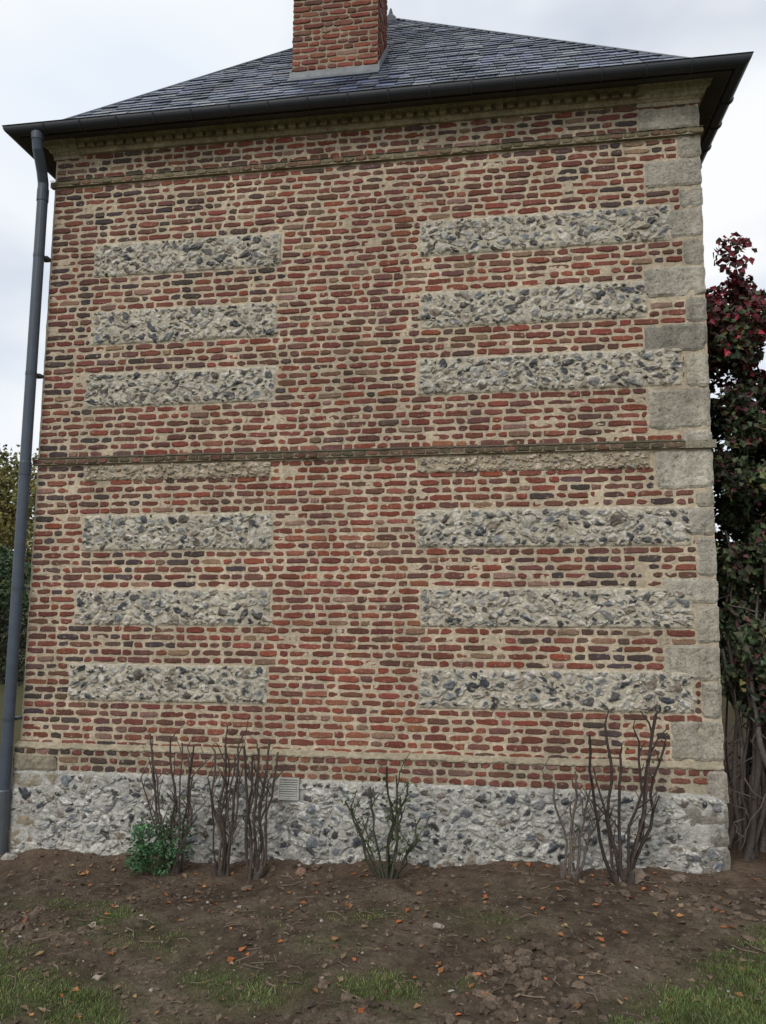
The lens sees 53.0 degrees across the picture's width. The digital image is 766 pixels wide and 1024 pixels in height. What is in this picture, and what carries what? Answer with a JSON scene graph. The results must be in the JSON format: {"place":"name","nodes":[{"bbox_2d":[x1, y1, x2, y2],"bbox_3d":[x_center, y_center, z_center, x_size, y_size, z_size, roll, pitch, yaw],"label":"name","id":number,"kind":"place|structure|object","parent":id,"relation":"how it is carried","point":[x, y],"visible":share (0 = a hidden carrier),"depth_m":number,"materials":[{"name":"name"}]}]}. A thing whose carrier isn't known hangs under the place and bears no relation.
{"place":"outdoors","nodes":[
{"label":"outdoors","id":0,"kind":"place"},
{"bbox_2d":[0,543,765,1023],"bbox_3d":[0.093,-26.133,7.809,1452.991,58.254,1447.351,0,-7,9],"label":"ground","id":1,"kind":"structure","parent":0,"point":[406,957],"depth_m":4.67,"materials":[{"name":"soil"}]},
{"bbox_2d":[0,609,28,685],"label":"hedge","id":2,"kind":"object","parent":1,"relation":"on","point":[4,631],"visible":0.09,"depth_m":15.25,"materials":[{"name":"green plant"}]},
{"bbox_2d":[0,544,30,653],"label":"hedge","id":3,"kind":"object","parent":1,"relation":"on","point":[5,598],"visible":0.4,"depth_m":16.51,"materials":[{"name":"green plant"}]},
{"bbox_2d":[0,444,32,540],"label":"birch tree","id":4,"kind":"object","parent":1,"relation":"on","point":[2,456],"visible":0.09,"depth_m":29.30,"materials":[{"name":"green plant"}]},
{"bbox_2d":[0,444,38,606],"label":"birch tree","id":5,"kind":"object","parent":1,"relation":"on","point":[7,525],"visible":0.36,"depth_m":21.52,"materials":[{"name":"green plant"}]},
{"bbox_2d":[121,802,197,878],"bbox_3d":[-1.708,2.536,5.881,0.557,0.538,0.470,0,-7,9],"label":"leafy perennial","id":6,"kind":"object","parent":1,"relation":"on","point":[146,852],"visible":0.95,"depth_m":5.83,"materials":[{"name":"green plant"}]},
{"bbox_2d":[141,726,211,874],"bbox_3d":[-1.608,2.270,5.947,0.602,1.176,0.217,-1,-7,14],"label":"rose bush","id":7,"kind":"object","parent":1,"relation":"on","point":[172,869],"visible":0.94,"depth_m":5.94,"materials":[{"name":"brown plant"}]},
{"bbox_2d":[205,717,248,876],"bbox_3d":[-1.213,2.225,5.889,0.340,1.269,0.253,0,-7,9],"label":"rose bush","id":8,"kind":"object","parent":1,"relation":"on","point":[220,867],"visible":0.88,"depth_m":5.89,"materials":[{"name":"brown plant"}]},
{"bbox_2d":[240,731,287,879],"bbox_3d":[-0.898,2.259,5.813,0.341,1.178,0.272,0,-7,9],"label":"rose bush","id":9,"kind":"object","parent":1,"relation":"on","point":[257,872],"visible":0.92,"depth_m":5.77,"materials":[{"name":"brown plant"}]},
{"bbox_2d":[8,204,727,873],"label":"flint nodules","id":10,"kind":"object","parent":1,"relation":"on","point":[445,236],"visible":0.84,"depth_m":6.22,"materials":[{"name":"grey stone"}]},
{"bbox_2d":[278,777,299,800],"bbox_3d":[-0.747,2.198,6.106,0.170,0.172,0.040,0,-7,9],"label":"vent grille","id":11,"kind":"object","parent":10,"relation":"attached to","point":[286,791],"visible":1,"depth_m":6.09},
{"bbox_2d":[8,105,730,873],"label":"quoin stones","id":12,"kind":"object","parent":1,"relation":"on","point":[684,409],"visible":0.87,"depth_m":6.03,"materials":[{"name":"stone"}]},
{"bbox_2d":[0,853,764,1023],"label":"stones","id":13,"kind":"object","parent":1,"relation":"on","point":[639,874],"visible":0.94,"depth_m":5.16,"materials":[{"name":"stone"}]},
{"bbox_2d":[0,851,765,1023],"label":"soil clods","id":14,"kind":"object","parent":1,"relation":"on","point":[490,1000],"visible":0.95,"depth_m":4.40,"materials":[{"name":"brown soil"}]},
{"bbox_2d":[0,851,765,1023],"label":"fallen leaves","id":15,"kind":"object","parent":1,"relation":"on","point":[416,1005],"visible":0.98,"depth_m":4.63,"materials":[{"name":"brown plant"}]},
{"bbox_2d":[340,753,432,879],"bbox_3d":[0.033,2.254,5.635,0.668,1.014,0.291,0,-7,9],"label":"rose bush","id":16,"kind":"object","parent":1,"relation":"on","point":[388,869],"visible":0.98,"depth_m":5.60,"materials":[{"name":"brown plant"}]},
{"bbox_2d":[541,758,606,880],"bbox_3d":[1.396,2.254,5.544,0.494,0.941,0.144,3,-7,-16],"label":"rose bush","id":17,"kind":"object","parent":1,"relation":"on","point":[571,873],"visible":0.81,"depth_m":5.53,"materials":[{"name":"brown plant"}]},
{"bbox_2d":[585,701,667,884],"bbox_3d":[1.750,2.033,5.458,0.613,1.347,0.306,0,-7,9],"label":"rose bush","id":18,"kind":"object","parent":1,"relation":"on","point":[627,875],"visible":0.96,"depth_m":5.44,"materials":[{"name":"brown plant"}]},
{"bbox_2d":[705,232,765,860],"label":"virginia creeper","id":19,"kind":"object","parent":1,"relation":"on","point":[736,335],"visible":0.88,"depth_m":6.08,"materials":[{"name":"red plant"}]},
{"bbox_2d":[719,599,760,701],"bbox_3d":[8.893,2.413,12.568,8.099,2.145,1.182,-1,-7,13],"label":"hedge","id":20,"kind":"object","parent":1,"relation":"on","point":[731,633],"visible":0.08,"depth_m":12.88,"materials":[{"name":"green plant"}]},
{"bbox_2d":[0,897,765,1023],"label":"grass","id":21,"kind":"structure","parent":0,"point":[712,994],"depth_m":3.98,"materials":[{"name":"green plant"}]},
{"bbox_2d":[0,0,765,550],"label":"sky","id":22,"kind":"structure","parent":0,"point":[60,59],"materials":[{"name":"white"}]},
{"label":"side walls","id":23,"kind":"object","parent":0,"visible":0},
{"bbox_2d":[0,130,50,854],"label":"downpipe","id":24,"kind":"object","parent":23,"relation":"attached to","point":[32,376],"visible":1,"depth_m":6.68,"materials":[{"name":"metal"}]},
{"bbox_2d":[13,104,724,794],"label":"wall bricks","id":25,"kind":"object","parent":23,"relation":"attached to","point":[343,298],"depth_m":6.42,"materials":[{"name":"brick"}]},
{"bbox_2d":[22,68,732,170],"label":"eaves soffit","id":26,"kind":"structure","parent":23,"relation":"attached to","point":[713,95],"depth_m":6.53,"materials":[{"name":"black metal"}]},
{"bbox_2d":[1,51,753,179],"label":"gutter","id":27,"kind":"object","parent":26,"relation":"attached to","point":[738,63],"visible":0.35,"depth_m":6.42,"materials":[{"name":"metal"}]},
{"bbox_2d":[53,85,706,156],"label":"cornice","id":28,"kind":"structure","parent":23,"relation":"attached to","point":[455,112],"depth_m":6.68,"materials":[{"name":"stone"}]},
{"bbox_2d":[64,18,688,118],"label":"slate roof","id":29,"kind":"structure","parent":28,"relation":"on","point":[421,52],"depth_m":7.40,"materials":[{"name":"grey stone"}]},
{"bbox_2d":[287,46,387,80],"bbox_3d":[-0.438,-4.545,7.767,0.905,0.805,0.680,0,-7,9],"label":"chimney flashing","id":30,"kind":"object","parent":29,"relation":"on","point":[335,72],"visible":0.58,"depth_m":7.48,"materials":[{"name":"grey metal"}]},
{"bbox_2d":[292,0,384,72],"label":"chimney","id":31,"kind":"object","parent":29,"relation":"on","point":[326,51],"depth_m":7.55,"materials":[{"name":"red brick"}]},
{"bbox_2d":[292,0,387,71],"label":"chimney bricks","id":32,"kind":"object","parent":31,"relation":"attached to","point":[381,18],"visible":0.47,"depth_m":7.55,"materials":[{"name":"red brick"}]},
{"bbox_2d":[387,8,395,19],"bbox_3d":[0.099,-6.395,9.960,0.280,0.282,0.266,0,-7,9],"label":"roof finial","id":33,"kind":"object","parent":29,"relation":"on","point":[390,16],"visible":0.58,"depth_m":9.87,"materials":[{"name":"metal"}]},
{"bbox_2d":[43,78,712,161],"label":"cornice stones","id":34,"kind":"object","parent":28,"relation":"attached to","point":[694,87],"visible":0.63,"depth_m":6.32,"materials":[{"name":"beige stone"}]}
]}

